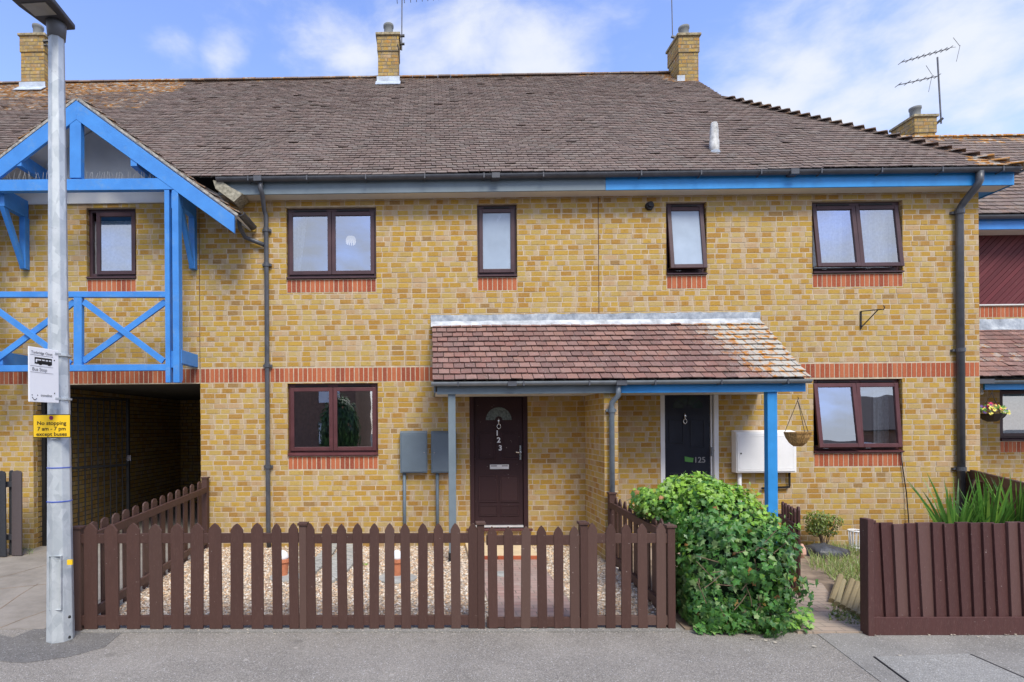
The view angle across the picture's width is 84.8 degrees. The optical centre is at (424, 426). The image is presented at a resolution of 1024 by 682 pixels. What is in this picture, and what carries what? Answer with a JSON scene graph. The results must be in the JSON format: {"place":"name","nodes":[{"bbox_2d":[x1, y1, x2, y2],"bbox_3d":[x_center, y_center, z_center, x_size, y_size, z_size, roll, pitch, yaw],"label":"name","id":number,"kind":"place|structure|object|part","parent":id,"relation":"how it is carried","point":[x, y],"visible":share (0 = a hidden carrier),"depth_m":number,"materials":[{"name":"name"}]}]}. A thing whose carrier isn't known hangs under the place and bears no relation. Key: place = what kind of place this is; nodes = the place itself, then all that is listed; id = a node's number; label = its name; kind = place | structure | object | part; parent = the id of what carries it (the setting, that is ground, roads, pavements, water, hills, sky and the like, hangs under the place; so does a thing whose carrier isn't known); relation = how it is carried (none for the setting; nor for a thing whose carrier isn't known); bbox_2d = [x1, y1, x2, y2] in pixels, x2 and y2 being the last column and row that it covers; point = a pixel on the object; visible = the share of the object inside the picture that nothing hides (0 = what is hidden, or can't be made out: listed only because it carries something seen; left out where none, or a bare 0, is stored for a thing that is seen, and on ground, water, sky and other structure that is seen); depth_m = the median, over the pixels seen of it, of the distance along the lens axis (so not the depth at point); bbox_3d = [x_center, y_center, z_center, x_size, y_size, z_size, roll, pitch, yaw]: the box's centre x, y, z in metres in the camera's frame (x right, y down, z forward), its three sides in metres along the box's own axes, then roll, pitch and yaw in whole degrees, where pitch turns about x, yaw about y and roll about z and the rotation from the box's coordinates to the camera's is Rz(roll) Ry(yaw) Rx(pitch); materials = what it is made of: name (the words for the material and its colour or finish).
{"place":"outdoors","nodes":[
{"label":"outdoors","id":0,"kind":"place"},
{"bbox_2d":[0,503,196,628],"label":"driveway","id":1,"kind":"structure","parent":0,"point":[29,602],"depth_m":6.85,"materials":[{"name":"concrete"}]},
{"bbox_2d":[0,470,21,556],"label":"grey fence","id":2,"kind":"object","parent":1,"relation":"on","point":[14,485],"visible":1,"depth_m":8.32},
{"bbox_2d":[0,550,46,627],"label":"driveway joints","id":3,"kind":"object","parent":1,"relation":"on","point":[22,593],"visible":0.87,"depth_m":6.63,"materials":[{"name":"concrete"}]},
{"bbox_2d":[98,545,655,625],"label":"gravel","id":4,"kind":"structure","parent":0,"point":[414,562],"depth_m":6.58,"materials":[{"name":"beige gravel"}]},
{"bbox_2d":[91,477,209,614],"bbox_3d":[-3.357,1.361,7.055,0.118,1.145,3.490,0,0,-3],"label":"side fence","id":5,"kind":"object","parent":4,"relation":"on","point":[201,493],"visible":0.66,"depth_m":6.87,"materials":[{"name":"brown wood"}]},
{"bbox_2d":[269,572,288,581],"bbox_3d":[-1.757,1.900,7.013,0.412,0.025,0.406,0,0,-43],"label":"stepping stone","id":6,"kind":"object","parent":4,"relation":"on","point":[285,578],"visible":0.28,"depth_m":6.89,"materials":[{"name":"grey stone"}]},
{"bbox_2d":[282,550,288,575],"bbox_3d":[-1.811,1.734,7.069,0.200,0.317,0.200,0,0,1],"label":"flower pot","id":7,"kind":"object","parent":6,"relation":"on","point":[285,560],"visible":0.42,"depth_m":7.01,"materials":[{"name":"ceramic"}]},
{"bbox_2d":[315,543,336,574],"bbox_3d":[-1.455,1.877,7.968,0.204,0.066,2.393,0,0,1],"label":"ribbed stone","id":8,"kind":"object","parent":4,"relation":"on","point":[318,562],"visible":0.32,"depth_m":7.74,"materials":[{"name":"white stone"}]},
{"bbox_2d":[332,544,352,582],"bbox_3d":[-1.139,1.875,8.062,0.364,0.066,2.660,0,0,1],"label":"ribbed stone","id":9,"kind":"object","parent":4,"relation":"on","point":[349,560],"visible":0.26,"depth_m":7.63,"materials":[{"name":"grey stone"}]},
{"bbox_2d":[379,574,416,583],"bbox_3d":[-0.343,1.890,6.920,0.471,0.025,0.465,0,0,-43],"label":"stepping stone","id":10,"kind":"object","parent":4,"relation":"on","point":[397,579],"visible":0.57,"depth_m":6.85,"materials":[{"name":"grey stone"}]},
{"bbox_2d":[394,550,400,575],"bbox_3d":[-0.347,1.724,7.031,0.200,0.317,0.200,0,0,1],"label":"flower pot","id":11,"kind":"object","parent":10,"relation":"on","point":[397,565],"visible":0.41,"depth_m":6.96,"materials":[{"name":"ceramic"}]},
{"bbox_2d":[465,543,536,559],"bbox_3d":[1.146,1.868,8.300,1.000,0.068,0.910,0,0,1],"label":"doorstep","id":12,"kind":"object","parent":4,"relation":"on","point":[516,552],"depth_m":8.09,"materials":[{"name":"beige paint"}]},
{"bbox_2d":[607,492,669,607],"bbox_3d":[2.484,1.399,6.476,0.119,0.987,2.490,0,0,6],"label":"side fence","id":13,"kind":"object","parent":4,"relation":"on","point":[616,511],"visible":0.45,"depth_m":6.51,"materials":[{"name":"brown wood"}]},
{"bbox_2d":[8,539,859,623],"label":"rough grass","id":14,"kind":"structure","parent":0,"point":[842,563],"depth_m":7.21,"materials":[{"name":"green plant"}]},
{"bbox_2d":[0,555,879,681],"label":"pavement","id":15,"kind":"structure","parent":0,"point":[688,656],"depth_m":4.54,"materials":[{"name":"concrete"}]},
{"bbox_2d":[0,628,120,662],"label":"asphalt patch","id":16,"kind":"object","parent":15,"relation":"on","point":[32,645],"visible":0.69,"depth_m":4.87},
{"bbox_2d":[12,0,74,643],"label":"street lamp","id":17,"kind":"object","parent":16,"relation":"on","point":[54,18],"visible":1,"depth_m":4.97,"materials":[{"name":"metal"}]},
{"bbox_2d":[28,346,71,402],"bbox_3d":[-3.328,-0.443,4.878,0.206,0.464,0.522,0,0,1],"label":"bus stop sign","id":18,"kind":"object","parent":17,"relation":"attached to","point":[43,374],"visible":1,"depth_m":4.75,"materials":[{"name":"grey metal"}]},
{"bbox_2d":[33,409,70,438],"bbox_3d":[-3.312,-0.028,4.936,0.340,0.268,0.040,0,0,1],"label":"no stopping sign","id":19,"kind":"object","parent":17,"relation":"attached to","point":[53,424],"visible":1,"depth_m":4.92,"materials":[{"name":"yellow metal"}]},
{"bbox_2d":[80,625,682,632],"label":"edging kerb","id":20,"kind":"structure","parent":15,"relation":"on","point":[335,629],"depth_m":5.17,"materials":[{"name":"concrete"}]},
{"bbox_2d":[73,523,299,630],"bbox_3d":[-2.262,1.417,5.259,2.177,1.018,0.099,0,0,1],"label":"picket fence","id":21,"kind":"object","parent":20,"relation":"on","point":[88,539],"visible":0.98,"depth_m":5.23,"materials":[{"name":"brown wood"}]},
{"bbox_2d":[297,521,485,628],"bbox_3d":[-0.304,1.406,5.232,1.769,1.012,0.099,0,0,1],"label":"picket fence","id":22,"kind":"object","parent":20,"relation":"on","point":[309,538],"visible":1,"depth_m":5.20,"materials":[{"name":"brown wood"}]},
{"bbox_2d":[486,525,580,628],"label":"garden gate","id":23,"kind":"structure","parent":22,"relation":"attached to","point":[526,539],"depth_m":5.18,"materials":[{"name":"brown wood"}]},
{"bbox_2d":[577,521,676,628],"bbox_3d":[1.905,1.393,5.202,0.906,1.007,0.099,0,0,1],"label":"picket fence","id":24,"kind":"object","parent":20,"relation":"on","point":[663,537],"visible":0.98,"depth_m":5.17,"materials":[{"name":"brown wood"}]},
{"bbox_2d":[189,22,607,547],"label":"house","id":25,"kind":"structure","parent":15,"relation":"on","point":[459,194],"depth_m":8.81,"materials":[{"name":"yellow brick"}]},
{"bbox_2d":[286,208,375,279],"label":"window","id":26,"kind":"structure","parent":25,"relation":"in","point":[318,248],"depth_m":9.08,"materials":[{"name":"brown wood"}]},
{"bbox_2d":[288,383,377,455],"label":"window","id":27,"kind":"structure","parent":25,"relation":"in","point":[325,419],"depth_m":11.25,"materials":[{"name":"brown wood"}]},
{"bbox_2d":[346,223,355,245],"bbox_3d":[-1.300,-3.429,9.809,0.188,0.374,0.188,0,0,1],"label":"ceiling lamp","id":28,"kind":"object","parent":25,"relation":"hanging from","point":[350,239],"visible":1,"depth_m":9.76,"materials":[{"name":"white"}]},
{"bbox_2d":[400,431,426,523],"bbox_3d":[-0.160,0.986,8.727,0.427,1.850,0.108,0,0,1],"label":"meter box","id":29,"kind":"object","parent":25,"relation":"attached to","point":[413,451],"visible":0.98,"depth_m":8.68,"materials":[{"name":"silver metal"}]},
{"bbox_2d":[401,434,425,471],"bbox_3d":[-0.164,0.407,8.680,0.387,0.596,0.014,0,0,1],"label":"door","id":30,"kind":"structure","parent":29,"relation":"in","point":[413,446],"depth_m":8.68,"materials":[{"name":"silver metal"}]},
{"bbox_2d":[397,0,433,50],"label":"tv aerial","id":31,"kind":"object","parent":25,"relation":"attached to","point":[401,44],"visible":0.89,"depth_m":12.89,"materials":[{"name":"metal"}]},
{"bbox_2d":[431,431,456,524],"bbox_3d":[0.312,0.984,8.721,0.397,1.847,0.108,0,0,1],"label":"meter box","id":32,"kind":"object","parent":25,"relation":"attached to","point":[439,451],"visible":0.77,"depth_m":8.67,"materials":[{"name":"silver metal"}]},
{"bbox_2d":[432,434,447,471],"bbox_3d":[0.308,0.407,8.674,0.357,0.595,0.014,0,0,1],"label":"door","id":33,"kind":"structure","parent":32,"relation":"in","point":[439,441],"depth_m":8.67,"materials":[{"name":"silver metal"}]},
{"bbox_2d":[477,205,516,276],"bbox_3d":[1.159,-2.961,8.825,0.627,1.153,0.170,0,0,1],"label":"window","id":34,"kind":"structure","parent":25,"relation":"in","point":[496,225],"depth_m":8.83,"materials":[{"name":"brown wood"}]},
{"bbox_2d":[466,396,532,530],"bbox_3d":[1.185,0.511,8.795,1.041,2.258,0.160,0,0,1],"label":"front door","id":35,"kind":"structure","parent":25,"relation":"in","point":[498,424],"depth_m":8.81,"materials":[{"name":"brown wood"}]},
{"bbox_2d":[585,393,618,558],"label":"porch party wall","id":36,"kind":"structure","parent":15,"relation":"on","point":[597,481],"depth_m":8.04,"materials":[{"name":"yellow brick"}]},
{"bbox_2d":[542,24,1023,545],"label":"hipped house","id":37,"kind":"structure","parent":15,"relation":"on","point":[808,236],"depth_m":8.71,"materials":[{"name":"yellow brick"}]},
{"bbox_2d":[431,312,812,561],"bbox_3d":[2.712,0.045,8.161,5.206,3.692,1.188,0,0,1],"label":"porch canopy","id":38,"kind":"object","parent":37,"relation":"attached to","point":[691,353],"visible":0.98,"depth_m":7.95,"materials":[{"name":"red tile"}]},
{"bbox_2d":[783,398,811,445],"bbox_3d":[5.213,-0.076,7.720,0.333,0.693,0.350,0,0,1],"label":"hanging basket","id":39,"kind":"object","parent":38,"relation":"hanging from","point":[797,438],"visible":1,"depth_m":7.63,"materials":[{"name":"brown wicker"}]},
{"bbox_2d":[671,0,674,38],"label":"aerial mast","id":40,"kind":"object","parent":37,"relation":"on","point":[672,36],"visible":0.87,"depth_m":13.05,"materials":[{"name":"metal"}]},
{"bbox_2d":[666,204,707,275],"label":"window","id":41,"kind":"structure","parent":37,"relation":"in","point":[686,254],"depth_m":8.73,"materials":[{"name":"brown wood"}]},
{"bbox_2d":[660,395,718,482],"bbox_3d":[4.194,0.479,8.782,0.912,2.236,0.104,0,0,1],"label":"front door","id":42,"kind":"structure","parent":37,"relation":"in","point":[689,424],"depth_m":8.78,"materials":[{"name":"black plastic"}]},
{"bbox_2d":[731,430,795,501],"bbox_3d":[5.305,0.811,8.628,0.925,1.523,0.158,0,0,1],"label":"meter cabinet","id":43,"kind":"object","parent":37,"relation":"attached to","point":[747,446],"visible":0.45,"depth_m":8.56,"materials":[{"name":"white plastic"}]},
{"bbox_3d":[5.080,0.395,8.561,0.452,0.588,0.018,0,0,1],"label":"door","id":44,"kind":"part","parent":43,"relation":"part of","materials":[{"name":"white plastic"}]},
{"bbox_3d":[5.535,0.392,8.557,0.418,0.588,0.013,0,0,1],"label":"door","id":45,"kind":"part","parent":43,"relation":"part of","materials":[{"name":"white plastic"}]},
{"bbox_2d":[812,202,904,273],"bbox_3d":[6.814,-2.991,8.749,1.403,1.135,0.270,0,0,1],"label":"window","id":46,"kind":"structure","parent":37,"relation":"in","point":[863,237],"depth_m":8.85,"materials":[{"name":"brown wood"}]},
{"bbox_2d":[813,379,904,452],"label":"window","id":47,"kind":"structure","parent":37,"relation":"in","point":[850,415],"depth_m":8.93,"materials":[{"name":"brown wood"}]},
{"bbox_2d":[860,305,884,328],"bbox_3d":[6.924,-1.697,8.547,0.042,0.315,0.328,0,0,-28],"label":"basket bracket","id":48,"kind":"object","parent":37,"relation":"attached to","point":[861,325],"visible":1,"depth_m":8.64,"materials":[{"name":"black metal"}]},
{"bbox_2d":[900,452,908,522],"bbox_3d":[7.528,1.113,8.653,0.120,1.436,0.051,0,0,36],"label":"cable","id":49,"kind":"object","parent":37,"relation":"attached to","point":[905,486],"visible":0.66,"depth_m":8.65,"materials":[{"name":"black plastic"}]},
{"bbox_2d":[0,0,1023,134],"label":"sky","id":50,"kind":"structure","parent":0,"point":[835,59],"materials":[{"name":"blue"}]},
{"bbox_2d":[485,559,569,616],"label":"garden path","id":51,"kind":"structure","parent":0,"point":[517,590],"depth_m":6.32,"materials":[{"name":"grey concrete"}]},
{"bbox_2d":[497,571,503,576],"bbox_3d":[0.998,1.881,7.058,0.235,0.025,0.232,0,0,-43],"label":"stepping stone","id":52,"kind":"object","parent":51,"relation":"on","point":[500,573],"visible":0.28,"depth_m":7.05,"materials":[{"name":"grey stone"}]},
{"bbox_2d":[633,545,859,629],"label":"neighbour garden soil","id":53,"kind":"structure","parent":0,"point":[820,575],"depth_m":6.98,"materials":[{"name":"brown soil"}]},
{"bbox_2d":[626,471,818,638],"bbox_3d":[2.919,1.187,5.630,1.774,1.451,1.505,0,0,31],"label":"ivy bush","id":54,"kind":"object","parent":53,"relation":"on","point":[735,562],"visible":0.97,"depth_m":5.20,"materials":[{"name":"green plant"}]},
{"bbox_2d":[802,510,843,543],"bbox_3d":[6.008,1.556,8.373,0.616,0.633,0.382,0,0,-20],"label":"round shrub","id":55,"kind":"object","parent":53,"relation":"on","point":[820,523],"visible":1,"depth_m":8.33,"materials":[{"name":"green plant"}]},
{"bbox_2d":[804,543,849,558],"bbox_3d":[5.827,1.765,8.013,0.724,0.184,0.480,0,0,1],"label":"refuse sack","id":56,"kind":"object","parent":53,"relation":"on","point":[821,549],"visible":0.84,"depth_m":7.87,"materials":[{"name":"grey plastic"}]},
{"bbox_2d":[828,574,859,618],"bbox_3d":[4.562,1.795,5.859,0.427,0.159,1.315,0,0,42],"label":"log edging","id":57,"kind":"object","parent":53,"relation":"on","point":[844,596],"visible":0.65,"depth_m":5.88,"materials":[{"name":"beige wood"}]},
{"bbox_2d":[847,529,859,550],"bbox_3d":[6.528,1.705,8.352,0.234,0.300,0.230,0,0,1],"label":"white basket","id":58,"kind":"object","parent":53,"relation":"on","point":[849,534],"visible":0.52,"depth_m":8.31,"materials":[{"name":"plastic"}]},
{"bbox_2d":[907,474,1001,522],"bbox_3d":[6.657,1.216,6.962,0.874,1.256,0.885,0,0,1],"label":"iris clump","id":59,"kind":"object","parent":53,"relation":"on","point":[951,516],"visible":0.34,"depth_m":6.92,"materials":[{"name":"green plant"}]},
{"bbox_2d":[952,471,1022,522],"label":"iris clump","id":60,"kind":"object","parent":53,"relation":"on","point":[988,509],"visible":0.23,"depth_m":6.82,"materials":[{"name":"green plant"}]},
{"bbox_2d":[966,470,1023,522],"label":"boundary fence","id":61,"kind":"object","parent":53,"relation":"on","point":[1005,484],"visible":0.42,"depth_m":8.00,"materials":[{"name":"brown wood"}]},
{"bbox_2d":[974,472,1023,521],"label":"iris clump","id":62,"kind":"object","parent":53,"relation":"on","point":[1020,510],"visible":0.23,"depth_m":6.93,"materials":[{"name":"green plant"}]},
{"bbox_2d":[633,548,862,633],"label":"neighbour path","id":63,"kind":"structure","parent":0,"point":[823,623],"depth_m":5.44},
{"bbox_2d":[778,501,800,595],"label":"open gate","id":64,"kind":"structure","parent":63,"relation":"on","point":[792,517],"depth_m":6.14,"materials":[{"name":"brown wood"}]},
{"bbox_2d":[801,544,805,557],"bbox_3d":[5.372,1.762,7.868,0.110,0.200,0.105,0,0,1],"label":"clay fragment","id":65,"kind":"object","parent":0,"point":[803,554],"visible":0.57,"depth_m":7.83,"materials":[{"name":"orange ceramic"}]},
{"bbox_2d":[818,633,1023,681],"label":"concrete apron","id":66,"kind":"object","parent":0,"point":[861,650],"visible":0.67,"depth_m":4.70,"materials":[{"name":"grey concrete"}]},
{"bbox_2d":[860,518,1023,635],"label":"board fence","id":67,"kind":"object","parent":66,"relation":"on","point":[939,578],"visible":1,"depth_m":4.99,"materials":[{"name":"brown wood"}]},
{"bbox_2d":[877,653,1023,681],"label":"concrete slab","id":68,"kind":"structure","parent":66,"relation":"in","point":[968,667],"depth_m":4.28,"materials":[{"name":"grey concrete"}]},
{"bbox_2d":[873,654,1023,681],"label":"slab joint","id":69,"kind":"object","parent":68,"relation":"on","point":[891,669],"visible":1,"depth_m":4.30,"materials":[{"name":"black concrete"}]},
{"bbox_2d":[889,105,1023,481],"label":"set back house","id":70,"kind":"structure","parent":0,"point":[1001,254],"depth_m":10.25,"materials":[{"name":"yellow brick"}]},
{"bbox_2d":[896,37,959,123],"bbox_3d":[11.943,-8.168,13.079,1.466,2.066,0.180,0,0,1],"label":"tv aerial","id":71,"kind":"object","parent":70,"relation":"attached to","point":[941,117],"visible":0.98,"depth_m":13.10,"materials":[{"name":"metal"}]},
{"bbox_2d":[979,318,1023,394],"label":"lean to porch","id":72,"kind":"object","parent":70,"relation":"attached to","point":[1001,350],"visible":0.45,"depth_m":9.58,"materials":[{"name":"red tile"}]},
{"bbox_2d":[980,390,1010,421],"bbox_3d":[9.312,-0.350,9.069,0.504,0.524,0.392,0,0,1],"label":"hanging basket","id":73,"kind":"object","parent":72,"relation":"hanging from","point":[991,416],"visible":0.85,"depth_m":9.01,"materials":[{"name":"black paint"}]},
{"bbox_2d":[1000,390,1023,440],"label":"window","id":74,"kind":"structure","parent":70,"relation":"in","point":[1012,425],"depth_m":10.40,"materials":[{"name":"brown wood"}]},
{"label":"ground","id":75,"kind":"structure","parent":0,"visible":0},
{"bbox_2d":[0,23,272,547],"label":"end house","id":76,"kind":"structure","parent":75,"relation":"on","point":[181,127],"depth_m":8.99,"materials":[{"name":"yellow brick"}]},
{"bbox_2d":[43,39,47,47],"bbox_3d":[-8.700,-8.592,12.824,0.242,0.846,0.101,0,0,-29],"label":"cable bracket","id":77,"kind":"object","parent":76,"relation":"attached to","point":[45,41],"visible":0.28,"depth_m":12.77,"materials":[{"name":"grey metal"}]},
{"bbox_2d":[41,396,131,545],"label":"iron gate","id":78,"kind":"structure","parent":76,"relation":"attached to","point":[44,477],"depth_m":9.78,"materials":[{"name":"black metal"}]},
{"bbox_2d":[86,209,135,278],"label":"window","id":79,"kind":"structure","parent":76,"relation":"in","point":[112,232],"depth_m":9.02,"materials":[{"name":"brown wood"}]},
{"bbox_2d":[0,101,234,382],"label":"timber balcony frame","id":80,"kind":"object","parent":76,"relation":"attached to","point":[182,197],"visible":0.94,"depth_m":8.22,"materials":[{"name":"wood"}]}
]}

